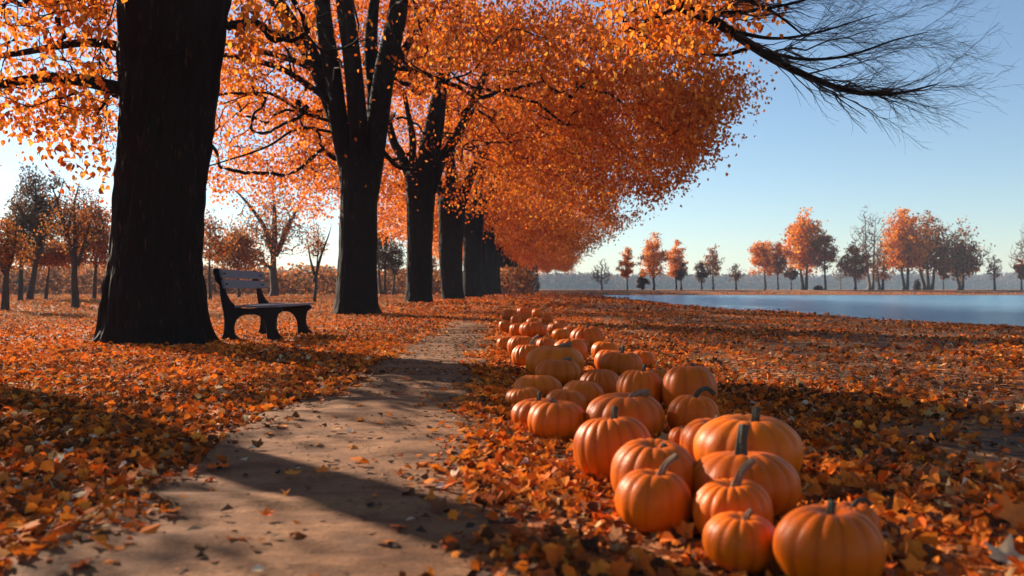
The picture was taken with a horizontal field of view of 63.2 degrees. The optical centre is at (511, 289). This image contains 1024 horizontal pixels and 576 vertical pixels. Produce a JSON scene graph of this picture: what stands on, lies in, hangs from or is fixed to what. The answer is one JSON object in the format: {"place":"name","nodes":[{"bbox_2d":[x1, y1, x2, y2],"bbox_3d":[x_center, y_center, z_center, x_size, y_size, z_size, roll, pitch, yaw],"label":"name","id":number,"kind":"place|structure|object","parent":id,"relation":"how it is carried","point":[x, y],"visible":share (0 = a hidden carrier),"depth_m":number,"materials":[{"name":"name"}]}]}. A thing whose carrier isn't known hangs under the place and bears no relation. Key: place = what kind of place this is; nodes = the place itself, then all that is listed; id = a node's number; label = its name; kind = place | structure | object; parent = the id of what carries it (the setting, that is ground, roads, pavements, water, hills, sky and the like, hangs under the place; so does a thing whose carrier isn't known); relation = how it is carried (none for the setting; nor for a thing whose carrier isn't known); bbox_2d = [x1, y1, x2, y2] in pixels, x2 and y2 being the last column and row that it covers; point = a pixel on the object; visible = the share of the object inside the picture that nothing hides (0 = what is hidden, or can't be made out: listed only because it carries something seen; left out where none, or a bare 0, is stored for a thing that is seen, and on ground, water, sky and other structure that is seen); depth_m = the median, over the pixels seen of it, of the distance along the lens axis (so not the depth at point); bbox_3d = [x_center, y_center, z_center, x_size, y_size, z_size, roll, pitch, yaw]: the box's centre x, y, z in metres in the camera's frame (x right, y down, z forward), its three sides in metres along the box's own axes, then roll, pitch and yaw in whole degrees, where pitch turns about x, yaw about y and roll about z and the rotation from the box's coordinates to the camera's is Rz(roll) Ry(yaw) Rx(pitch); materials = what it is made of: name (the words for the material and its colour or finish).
{"place":"outdoors","nodes":[
{"label":"outdoors","id":0,"kind":"place"},
{"bbox_2d":[2,318,490,575],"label":"path","id":1,"kind":"structure","parent":0,"point":[340,543],"depth_m":2.84,"materials":[{"name":"concrete"}]},
{"bbox_2d":[46,329,493,575],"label":"path litter","id":2,"kind":"object","parent":1,"relation":"on","point":[257,567],"visible":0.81,"depth_m":4.14,"materials":[{"name":"orange plant"}]},
{"bbox_2d":[427,496,450,514],"bbox_3d":[-0.239,0.715,2.751,0.086,0.046,0.070,0,0,-20],"label":"fallen leaf","id":3,"kind":"object","parent":1,"relation":"on","point":[440,506],"visible":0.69,"depth_m":2.77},
{"bbox_2d":[0,289,1023,575],"bbox_3d":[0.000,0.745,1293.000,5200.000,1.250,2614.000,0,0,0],"label":"ground","id":4,"kind":"structure","parent":0,"point":[994,431],"depth_m":6.23,"materials":[{"name":"brown soil"}]},
{"bbox_2d":[0,215,42,309],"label":"sparse tree","id":5,"kind":"object","parent":4,"relation":"on","point":[9,254],"visible":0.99,"depth_m":24.29,"materials":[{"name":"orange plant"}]},
{"bbox_2d":[0,194,43,300],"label":"sparse tree","id":6,"kind":"object","parent":4,"relation":"on","point":[27,221],"visible":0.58,"depth_m":37.55,"materials":[{"name":"brown plant"}]},
{"bbox_2d":[1,162,71,299],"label":"sparse tree","id":7,"kind":"object","parent":4,"relation":"on","point":[36,198],"visible":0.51,"depth_m":39.58,"materials":[{"name":"brown plant"}]},
{"bbox_2d":[12,239,95,298],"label":"autumn tree","id":8,"kind":"object","parent":4,"relation":"on","point":[49,259],"visible":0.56,"depth_m":41.65,"materials":[{"name":"orange plant"}]},
{"bbox_2d":[0,0,127,45],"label":"two stemmed tree","id":9,"kind":"object","parent":4,"relation":"on","point":[84,35],"visible":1,"depth_m":9.29,"materials":[{"name":"orange plant"}]},
{"bbox_2d":[33,175,111,308],"bbox_3d":[-13.690,-1.426,26.357,2.090,4.311,2.628,0,0,33],"label":"bare tree","id":10,"kind":"object","parent":4,"relation":"on","point":[71,211],"visible":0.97,"depth_m":26.22,"materials":[{"name":"brown plant"}]},
{"bbox_2d":[62,196,111,298],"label":"autumn tree","id":11,"kind":"object","parent":4,"relation":"on","point":[100,250],"visible":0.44,"depth_m":44.29,"materials":[{"name":"orange plant"}]},
{"bbox_2d":[203,206,239,298],"bbox_3d":[-14.480,-1.791,39.653,2.952,4.917,2.882,0,0,0],"label":"sparse tree","id":12,"kind":"object","parent":4,"relation":"on","point":[209,254],"visible":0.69,"depth_m":39.65,"materials":[{"name":"orange plant"}]},
{"bbox_2d":[205,223,277,296],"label":"autumn tree","id":13,"kind":"object","parent":4,"relation":"on","point":[243,254],"visible":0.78,"depth_m":50.49,"materials":[{"name":"orange plant"}]},
{"bbox_2d":[213,268,313,340],"bbox_3d":[-3.796,0.216,12.960,1.011,1.046,2.080,0,0,0],"label":"park bench","id":14,"kind":"object","parent":4,"relation":"on","point":[266,311],"visible":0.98,"depth_m":11.97,"materials":[{"name":"black metal"}]},
{"bbox_2d":[0,262,534,294],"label":"field edge undergrowth","id":15,"kind":"object","parent":4,"relation":"on","point":[518,280],"visible":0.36,"depth_m":77.32,"materials":[{"name":"brown plant"}]},
{"bbox_2d":[221,180,326,295],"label":"autumn tree","id":16,"kind":"object","parent":4,"relation":"on","point":[272,242],"visible":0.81,"depth_m":59.35,"materials":[{"name":"orange plant"}]},
{"bbox_2d":[301,222,335,302],"bbox_3d":[-7.851,-1.059,34.031,1.342,3.431,1.188,0,0,0],"label":"bare tree","id":17,"kind":"object","parent":4,"relation":"on","point":[322,244],"visible":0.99,"depth_m":34.00,"materials":[{"name":"brown plant"}]},
{"bbox_2d":[377,221,399,295],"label":"dark tree","id":18,"kind":"object","parent":4,"relation":"on","point":[383,255],"visible":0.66,"depth_m":64.78,"materials":[{"name":"brown plant"}]},
{"bbox_2d":[0,0,777,314],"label":"avenue tree","id":19,"kind":"object","parent":4,"relation":"on","point":[359,152],"visible":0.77,"depth_m":21.89,"materials":[{"name":"orange plant"}]},
{"bbox_2d":[382,241,406,294],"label":"dark tree","id":20,"kind":"object","parent":4,"relation":"on","point":[397,265],"visible":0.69,"depth_m":65.73,"materials":[{"name":"brown plant"}]},
{"bbox_2d":[206,0,708,302],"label":"avenue tree","id":21,"kind":"object","parent":4,"relation":"on","point":[420,222],"visible":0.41,"depth_m":32.59,"materials":[{"name":"orange plant"}]},
{"bbox_2d":[280,5,663,298],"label":"avenue tree","id":22,"kind":"object","parent":4,"relation":"on","point":[451,235],"visible":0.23,"depth_m":43.05,"materials":[{"name":"orange plant"}]},
{"bbox_2d":[329,65,637,296],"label":"avenue tree","id":23,"kind":"object","parent":4,"relation":"on","point":[474,230],"visible":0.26,"depth_m":53.54,"materials":[{"name":"orange plant"}]},
{"bbox_2d":[497,337,509,349],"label":"pumpkin","id":24,"kind":"object","parent":4,"relation":"on","point":[502,341],"visible":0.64,"depth_m":10.06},
{"bbox_2d":[499,320,511,331],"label":"pumpkin","id":25,"kind":"object","parent":4,"relation":"on","point":[504,325],"visible":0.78,"depth_m":14.26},
{"bbox_2d":[403,140,608,294],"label":"avenue tree","id":26,"kind":"object","parent":4,"relation":"on","point":[496,287],"visible":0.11,"depth_m":73.73,"materials":[{"name":"orange plant"}]},
{"bbox_2d":[382,121,630,295],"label":"avenue tree","id":27,"kind":"object","parent":4,"relation":"on","point":[487,248],"visible":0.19,"depth_m":63.97,"materials":[{"name":"orange plant"}]},
{"bbox_2d":[502,309,517,319],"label":"pumpkin","id":28,"kind":"object","parent":4,"relation":"on","point":[507,314],"visible":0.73,"depth_m":18.65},
{"bbox_2d":[0,290,1023,575],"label":"fallen leaves","id":29,"kind":"object","parent":4,"relation":"on","point":[184,402],"depth_m":4.79,"materials":[{"name":"plant"}]},
{"bbox_2d":[996,489,1023,527],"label":"fallen leaf","id":30,"kind":"object","parent":29,"relation":"on","point":[1012,513],"visible":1,"depth_m":2.52,"materials":[{"name":"plant"}]},
{"bbox_2d":[0,0,1023,346],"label":"avenue tree","id":31,"kind":"object","parent":4,"relation":"on","point":[166,88],"visible":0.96,"depth_m":10.96,"materials":[{"name":"orange plant"}]},
{"bbox_2d":[434,179,593,267],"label":"avenue tree","id":32,"kind":"object","parent":4,"relation":"on","point":[507,261],"visible":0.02,"depth_m":96.47,"materials":[{"name":"orange plant"}]},
{"bbox_2d":[509,323,521,335],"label":"pumpkin","id":33,"kind":"object","parent":4,"relation":"on","point":[514,328],"visible":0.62,"depth_m":12.85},
{"bbox_2d":[432,161,603,292],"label":"avenue tree","id":34,"kind":"object","parent":4,"relation":"on","point":[580,247],"visible":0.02,"depth_m":85.48,"materials":[{"name":"orange plant"}]},
{"bbox_2d":[463,212,578,266],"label":"avenue tree","id":35,"kind":"object","parent":4,"relation":"on","point":[514,260],"visible":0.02,"depth_m":104.83,"materials":[{"name":"orange plant"}]},
{"bbox_2d":[507,336,535,353],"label":"pumpkin","id":36,"kind":"object","parent":4,"relation":"on","point":[513,342],"visible":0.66,"depth_m":9.09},
{"bbox_2d":[463,238,580,267],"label":"avenue tree","id":37,"kind":"object","parent":4,"relation":"on","point":[548,258],"visible":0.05,"depth_m":120.83,"materials":[{"name":"orange plant"}]},
{"bbox_2d":[505,387,542,405],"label":"pumpkin","id":38,"kind":"object","parent":4,"relation":"on","point":[515,395],"visible":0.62,"depth_m":5.20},
{"bbox_2d":[517,307,531,314],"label":"pumpkin","id":39,"kind":"object","parent":4,"relation":"on","point":[521,310],"visible":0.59,"depth_m":20.48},
{"bbox_2d":[511,334,539,365],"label":"pumpkin","id":40,"kind":"object","parent":4,"relation":"on","point":[519,354],"visible":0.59,"depth_m":7.89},
{"bbox_2d":[511,392,549,429],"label":"pumpkin","id":41,"kind":"object","parent":4,"relation":"on","point":[520,411],"visible":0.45,"depth_m":4.42,"materials":[{"name":"food"}]},
{"bbox_2d":[519,321,546,337],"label":"pumpkin","id":42,"kind":"object","parent":4,"relation":"on","point":[531,329],"visible":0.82,"depth_m":12.49,"materials":[{"name":"food"}]},
{"bbox_2d":[531,265,540,292],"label":"leafless bush","id":43,"kind":"object","parent":4,"relation":"on","point":[537,285],"visible":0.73,"depth_m":119.78,"materials":[{"name":"brown plant"}]},
{"bbox_2d":[514,375,561,397],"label":"pumpkin","id":44,"kind":"object","parent":4,"relation":"on","point":[545,385],"visible":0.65,"depth_m":5.43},
{"bbox_2d":[536,338,554,345],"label":"pumpkin","id":45,"kind":"object","parent":4,"relation":"on","point":[544,341],"visible":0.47,"depth_m":9.33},
{"bbox_2d":[541,314,552,323],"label":"pumpkin","id":46,"kind":"object","parent":4,"relation":"on","point":[546,318],"visible":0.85,"depth_m":17.46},
{"bbox_2d":[78,270,1023,288],"bbox_3d":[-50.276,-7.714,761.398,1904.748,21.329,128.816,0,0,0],"label":"distant forest","id":47,"kind":"object","parent":4,"relation":"on","point":[580,280],"visible":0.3,"depth_m":714.63,"materials":[{"name":"grey wood"}]},
{"bbox_2d":[518,254,583,267],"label":"avenue tree","id":48,"kind":"object","parent":4,"relation":"on","point":[520,264],"visible":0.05,"depth_m":131.31,"materials":[{"name":"orange plant"}]},
{"bbox_2d":[523,250,584,270],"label":"avenue tree","id":49,"kind":"object","parent":4,"relation":"on","point":[568,267],"visible":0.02,"depth_m":150.07,"materials":[{"name":"orange plant"}]},
{"bbox_2d":[525,342,583,374],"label":"pumpkin","id":50,"kind":"object","parent":4,"relation":"on","point":[536,356],"visible":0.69,"depth_m":6.73,"materials":[{"name":"food"}]},
{"bbox_2d":[547,323,563,333],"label":"pumpkin","id":51,"kind":"object","parent":4,"relation":"on","point":[552,327],"visible":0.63,"depth_m":13.43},
{"bbox_2d":[527,398,584,442],"bbox_3d":[0.225,0.647,4.142,0.296,0.214,0.313,4,-1,3],"label":"pumpkin","id":52,"kind":"object","parent":4,"relation":"on","point":[551,417],"visible":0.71,"depth_m":4.02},
{"bbox_2d":[535,357,580,386],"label":"pumpkin","id":53,"kind":"object","parent":4,"relation":"on","point":[564,371],"visible":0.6,"depth_m":6.20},
{"bbox_2d":[552,329,570,339],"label":"pumpkin","id":54,"kind":"object","parent":4,"relation":"on","point":[561,333],"visible":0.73,"depth_m":11.91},
{"bbox_2d":[546,389,586,411],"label":"pumpkin","id":55,"kind":"object","parent":4,"relation":"on","point":[576,397],"visible":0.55,"depth_m":4.82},
{"bbox_2d":[554,338,587,358],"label":"pumpkin","id":56,"kind":"object","parent":4,"relation":"on","point":[579,345],"visible":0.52,"depth_m":8.16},
{"bbox_2d":[563,380,603,405],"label":"pumpkin","id":57,"kind":"object","parent":4,"relation":"on","point":[589,391],"visible":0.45,"depth_m":5.11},
{"bbox_2d":[570,324,603,346],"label":"pumpkin","id":58,"kind":"object","parent":4,"relation":"on","point":[592,335],"visible":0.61,"depth_m":10.07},
{"bbox_2d":[580,369,618,393],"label":"pumpkin","id":59,"kind":"object","parent":4,"relation":"on","point":[605,380],"visible":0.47,"depth_m":5.51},
{"bbox_2d":[590,259,611,289],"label":"bare tree","id":60,"kind":"object","parent":4,"relation":"on","point":[597,276],"visible":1,"depth_m":153.05,"materials":[{"name":"plant"}]},
{"bbox_2d":[591,338,618,357],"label":"pumpkin","id":61,"kind":"object","parent":4,"relation":"on","point":[597,347],"visible":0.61,"depth_m":8.56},
{"bbox_2d":[594,350,615,368],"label":"pumpkin","id":62,"kind":"object","parent":4,"relation":"on","point":[599,355],"visible":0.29,"depth_m":7.45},
{"bbox_2d":[573,406,650,481],"bbox_3d":[0.400,0.611,3.318,0.318,0.288,0.297,-7,-6,21],"label":"pumpkin","id":63,"kind":"object","parent":4,"relation":"on","point":[598,443],"visible":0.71,"depth_m":3.21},
{"bbox_2d":[599,345,641,374],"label":"pumpkin","id":64,"kind":"object","parent":4,"relation":"on","point":[621,361],"visible":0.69,"depth_m":6.84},
{"bbox_2d":[585,389,664,436],"bbox_3d":[0.557,0.619,4.107,0.385,0.262,0.410,1,2,29],"label":"pumpkin","id":65,"kind":"object","parent":4,"relation":"on","point":[644,408],"visible":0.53,"depth_m":3.99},
{"bbox_2d":[615,246,636,289],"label":"autumn tree","id":66,"kind":"object","parent":4,"relation":"on","point":[627,271],"visible":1,"depth_m":151.23,"materials":[{"name":"orange plant"}]},
{"bbox_2d":[616,364,662,404],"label":"pumpkin","id":67,"kind":"object","parent":4,"relation":"on","point":[629,381],"visible":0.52,"depth_m":5.02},
{"bbox_2d":[636,269,650,289],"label":"tree","id":68,"kind":"object","parent":4,"relation":"on","point":[642,281],"visible":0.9,"depth_m":157.80,"materials":[{"name":"brown plant"}]},
{"bbox_2d":[633,350,654,367],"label":"pumpkin","id":69,"kind":"object","parent":4,"relation":"on","point":[647,357],"visible":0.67,"depth_m":7.72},
{"bbox_2d":[610,438,695,495],"bbox_3d":[0.490,0.640,2.861,0.304,0.236,0.313,3,5,15],"label":"pumpkin","id":70,"kind":"object","parent":4,"relation":"on","point":[641,453],"visible":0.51,"depth_m":2.78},
{"bbox_2d":[615,453,691,533],"bbox_3d":[0.449,0.634,2.630,0.234,0.245,0.244,3,0,-14],"label":"pumpkin","id":71,"kind":"object","parent":4,"relation":"on","point":[648,500],"visible":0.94,"depth_m":2.54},
{"bbox_2d":[635,232,672,289],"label":"autumn tree","id":72,"kind":"object","parent":4,"relation":"on","point":[652,256],"visible":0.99,"depth_m":149.64,"materials":[{"name":"orange plant"}]},
{"bbox_2d":[649,368,667,380],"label":"pumpkin","id":73,"kind":"object","parent":4,"relation":"on","point":[660,372],"visible":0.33,"depth_m":5.91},
{"bbox_2d":[667,426,684,444],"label":"pumpkin","id":74,"kind":"object","parent":4,"relation":"on","point":[674,434],"visible":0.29,"depth_m":3.74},
{"bbox_2d":[664,239,688,289],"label":"autumn tree","id":75,"kind":"object","parent":4,"relation":"on","point":[676,262],"visible":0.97,"depth_m":152.46,"materials":[{"name":"orange plant"}]},
{"bbox_2d":[673,262,687,289],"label":"tree","id":76,"kind":"object","parent":4,"relation":"on","point":[681,275],"visible":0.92,"depth_m":152.60,"materials":[{"name":"brown plant"}]},
{"bbox_2d":[662,363,717,407],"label":"pumpkin","id":77,"kind":"object","parent":4,"relation":"on","point":[691,379],"visible":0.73,"depth_m":4.87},
{"bbox_2d":[667,386,719,429],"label":"pumpkin","id":78,"kind":"object","parent":4,"relation":"on","point":[684,410],"visible":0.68,"depth_m":4.08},
{"bbox_2d":[679,415,719,460],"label":"pumpkin","id":79,"kind":"object","parent":4,"relation":"on","point":[689,432],"visible":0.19,"depth_m":3.50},
{"bbox_2d":[693,260,708,289],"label":"tree","id":80,"kind":"object","parent":4,"relation":"on","point":[700,274],"visible":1,"depth_m":155.28,"materials":[{"name":"brown plant"}]},
{"bbox_2d":[701,243,724,289],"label":"sparse tree","id":81,"kind":"object","parent":4,"relation":"on","point":[708,263],"visible":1,"depth_m":153.95,"materials":[{"name":"brown plant"}]},
{"bbox_2d":[692,457,772,534],"bbox_3d":[0.661,0.630,2.504,0.235,0.250,0.249,-3,1,18],"label":"pumpkin","id":82,"kind":"object","parent":4,"relation":"on","point":[737,493],"visible":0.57,"depth_m":2.44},
{"bbox_2d":[726,264,743,289],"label":"bare tree","id":83,"kind":"object","parent":4,"relation":"on","point":[737,277],"visible":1,"depth_m":150.22,"materials":[{"name":"brown plant"}]},
{"bbox_2d":[702,508,776,574],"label":"pumpkin","id":84,"kind":"object","parent":4,"relation":"on","point":[738,540],"visible":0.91,"depth_m":2.18,"materials":[{"name":"food"}]},
{"bbox_2d":[692,424,800,518],"bbox_3d":[0.768,0.604,2.780,0.379,0.309,0.355,-7,-8,44],"label":"pumpkin","id":85,"kind":"object","parent":4,"relation":"on","point":[776,478],"visible":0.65,"depth_m":2.66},
{"bbox_2d":[693,406,803,472],"bbox_3d":[0.919,0.605,3.246,0.417,0.301,0.389,1,2,29],"label":"pumpkin","id":86,"kind":"object","parent":4,"relation":"on","point":[777,437],"visible":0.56,"depth_m":3.13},
{"bbox_2d":[745,240,781,289],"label":"autumn tree","id":87,"kind":"object","parent":4,"relation":"on","point":[759,252],"visible":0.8,"depth_m":152.16,"materials":[{"name":"orange plant"}]},
{"bbox_2d":[762,241,788,289],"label":"autumn tree","id":88,"kind":"object","parent":4,"relation":"on","point":[775,263],"visible":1,"depth_m":148.58,"materials":[{"name":"brown plant"}]},
{"bbox_2d":[781,266,799,289],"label":"tree","id":89,"kind":"object","parent":4,"relation":"on","point":[790,275],"visible":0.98,"depth_m":155.31,"materials":[{"name":"brown plant"}]},
{"bbox_2d":[775,207,838,289],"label":"autumn tree","id":90,"kind":"object","parent":4,"relation":"on","point":[800,239],"visible":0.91,"depth_m":152.90,"materials":[{"name":"orange plant"}]},
{"bbox_2d":[806,227,841,289],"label":"autumn tree","id":91,"kind":"object","parent":4,"relation":"on","point":[825,255],"visible":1,"depth_m":150.10,"materials":[{"name":"brown plant"}]},
{"bbox_2d":[773,499,885,575],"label":"pumpkin","id":92,"kind":"object","parent":4,"relation":"on","point":[831,538],"visible":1,"depth_m":2.01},
{"bbox_2d":[835,241,873,289],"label":"autumn tree","id":93,"kind":"object","parent":4,"relation":"on","point":[854,262],"visible":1,"depth_m":148.23,"materials":[{"name":"brown plant"}]},
{"bbox_2d":[837,497,881,532],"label":"pumpkin","id":94,"kind":"object","parent":4,"relation":"on","point":[865,510],"visible":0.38,"depth_m":2.39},
{"bbox_2d":[850,204,892,289],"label":"bare tree","id":95,"kind":"object","parent":4,"relation":"on","point":[871,286],"visible":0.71,"depth_m":155.59,"materials":[{"name":"plant"}]},
{"bbox_2d":[869,244,894,289],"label":"sparse tree","id":96,"kind":"object","parent":4,"relation":"on","point":[883,275],"visible":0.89,"depth_m":153.92,"materials":[{"name":"brown plant"}]},
{"bbox_2d":[899,393,913,407],"bbox_3d":[2.384,0.682,5.032,0.121,0.135,0.019,12,-42,-17],"label":"fallen leaf","id":97,"kind":"object","parent":4,"relation":"on","point":[905,402],"visible":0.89,"depth_m":5.04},
{"bbox_2d":[877,207,940,289],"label":"autumn tree","id":98,"kind":"object","parent":4,"relation":"on","point":[905,245],"visible":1,"depth_m":149.04,"materials":[{"name":"orange plant"}]},
{"bbox_2d":[910,210,955,289],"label":"sparse tree","id":99,"kind":"object","parent":4,"relation":"on","point":[936,234],"visible":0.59,"depth_m":151.72,"materials":[{"name":"brown plant"}]},
{"bbox_2d":[936,256,950,289],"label":"autumn tree","id":100,"kind":"object","parent":4,"relation":"on","point":[944,269],"visible":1,"depth_m":148.73,"materials":[{"name":"brown plant"}]},
{"bbox_2d":[940,245,983,283],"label":"sparse tree","id":101,"kind":"object","parent":4,"relation":"on","point":[974,270],"visible":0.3,"depth_m":152.85,"materials":[{"name":"brown plant"}]},
{"bbox_2d":[930,215,995,289],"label":"bare tree","id":102,"kind":"object","parent":4,"relation":"on","point":[966,266],"visible":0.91,"depth_m":150.68,"materials":[{"name":"brown plant"}]},
{"bbox_2d":[985,255,1003,289],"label":"bare tree","id":103,"kind":"object","parent":4,"relation":"on","point":[995,270],"visible":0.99,"depth_m":150.18,"materials":[{"name":"brown plant"}]},
{"bbox_2d":[982,533,1023,570],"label":"fallen leaf","id":104,"kind":"object","parent":4,"relation":"on","point":[1006,548],"visible":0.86,"depth_m":2.24,"materials":[{"name":"plant"}]},
{"bbox_2d":[1008,224,1023,273],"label":"bare tree","id":105,"kind":"object","parent":4,"relation":"on","point":[1021,250],"visible":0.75,"depth_m":157.34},
{"bbox_2d":[1012,258,1023,289],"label":"autumn tree","id":106,"kind":"object","parent":4,"relation":"on","point":[1019,268],"visible":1,"depth_m":148.84,"materials":[{"name":"orange plant"}]},
{"bbox_2d":[0,0,1023,276],"label":"sky","id":107,"kind":"structure","parent":0,"point":[796,158],"materials":[{"name":"blue"}]},
{"bbox_2d":[593,295,1023,325],"bbox_3d":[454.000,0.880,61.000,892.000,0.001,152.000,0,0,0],"label":"water","id":108,"kind":"structure","parent":0,"point":[993,309],"depth_m":48.11,"materials":[{"name":"blue liquid"}]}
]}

